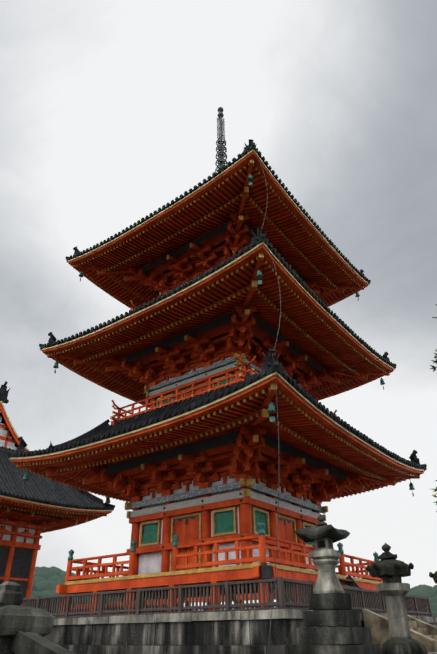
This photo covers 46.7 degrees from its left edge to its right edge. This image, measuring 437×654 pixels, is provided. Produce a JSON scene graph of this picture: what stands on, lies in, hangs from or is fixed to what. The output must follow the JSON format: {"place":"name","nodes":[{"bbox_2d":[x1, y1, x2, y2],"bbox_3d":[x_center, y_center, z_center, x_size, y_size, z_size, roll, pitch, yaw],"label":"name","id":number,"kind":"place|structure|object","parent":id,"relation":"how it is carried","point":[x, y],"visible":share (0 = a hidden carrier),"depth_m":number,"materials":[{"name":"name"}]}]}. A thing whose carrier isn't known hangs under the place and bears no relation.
{"place":"outdoors","nodes":[
{"label":"outdoors","id":0,"kind":"place"},
{"bbox_2d":[0,504,43,597],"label":"hall walls","id":1,"kind":"structure","parent":0,"point":[20,546],"depth_m":32.14,"materials":[{"name":"red wood"}]},
{"bbox_2d":[0,500,106,533],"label":"roof eaves","id":2,"kind":"object","parent":1,"relation":"attached to","point":[49,520],"visible":0.65,"depth_m":33.21,"materials":[{"name":"red wood"}]},
{"bbox_2d":[0,381,114,530],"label":"hall roof","id":3,"kind":"structure","parent":1,"relation":"on","point":[41,491],"depth_m":33.30,"materials":[{"name":"black tile"}]},
{"bbox_2d":[0,0,436,608],"label":"sky","id":4,"kind":"structure","parent":0,"point":[108,108],"materials":[{"name":"white"}]},
{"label":"terrace paving","id":5,"kind":"structure","parent":0,"visible":0},
{"bbox_2d":[44,608,436,653],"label":"stone base wall","id":6,"kind":"structure","parent":5,"relation":"on","point":[233,632],"depth_m":14.51,"materials":[{"name":"stone"}]},
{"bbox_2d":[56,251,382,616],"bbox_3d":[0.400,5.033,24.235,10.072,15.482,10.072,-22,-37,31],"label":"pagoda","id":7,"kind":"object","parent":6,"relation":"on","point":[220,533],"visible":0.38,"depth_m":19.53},
{"bbox_2d":[7,139,426,498],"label":"pagoda roofs","id":8,"kind":"structure","parent":7,"relation":"on","point":[103,434],"depth_m":21.08,"materials":[{"name":"black tile"}]},
{"bbox_2d":[215,107,227,172],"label":"spire","id":9,"kind":"structure","parent":8,"relation":"on","point":[220,147],"depth_m":34.89,"materials":[{"name":"grey metal"}]},
{"bbox_2d":[258,159,280,653],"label":"pagoda lightning cable","id":10,"kind":"object","parent":8,"relation":"hanging from","point":[278,431],"visible":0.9,"depth_m":14.57,"materials":[{"name":"grey metal"}]},
{"bbox_2d":[16,159,419,505],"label":"roof eaves","id":11,"kind":"object","parent":7,"relation":"attached to","point":[310,458],"visible":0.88,"depth_m":22.94,"materials":[{"name":"red wood"}]},
{"bbox_2d":[20,575,432,617],"bbox_3d":[0.472,11.116,20.544,12.167,1.443,12.168,-22,-37,31],"label":"fence","id":12,"kind":"object","parent":6,"relation":"on","point":[372,600],"visible":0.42,"depth_m":15.68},
{"bbox_2d":[289,514,380,653],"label":"stone lantern","id":13,"kind":"object","parent":5,"relation":"on","point":[334,623],"visible":1,"depth_m":10.28,"materials":[{"name":"stone"}]},
{"bbox_2d":[366,543,426,653],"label":"stone lantern","id":14,"kind":"object","parent":5,"relation":"on","point":[389,569],"visible":1,"depth_m":12.32,"materials":[{"name":"stone"}]},
{"bbox_2d":[429,571,436,583],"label":"stone lantern","id":15,"kind":"object","parent":5,"relation":"on","point":[433,576],"visible":1,"depth_m":14.16,"materials":[{"name":"stone"}]},
{"label":"ground","id":16,"kind":"structure","parent":0,"visible":0},
{"bbox_2d":[0,581,74,653],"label":"stone stair balustrade","id":17,"kind":"object","parent":16,"relation":"on","point":[25,629],"visible":1,"depth_m":6.34,"materials":[{"name":"stone"}]},
{"bbox_2d":[428,304,436,511],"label":"maple tree","id":18,"kind":"object","parent":16,"relation":"on","point":[434,368],"visible":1,"depth_m":8.45,"materials":[{"name":"green plant"}]},
{"bbox_3d":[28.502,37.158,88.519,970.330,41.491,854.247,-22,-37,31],"label":"hilly terrain","id":19,"kind":"structure","parent":0,"visible":0},
{"bbox_2d":[31,566,436,616],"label":"hills","id":20,"kind":"structure","parent":19,"relation":"on","point":[47,581],"depth_m":197.35,"materials":[{"name":"green plant"}]}
]}

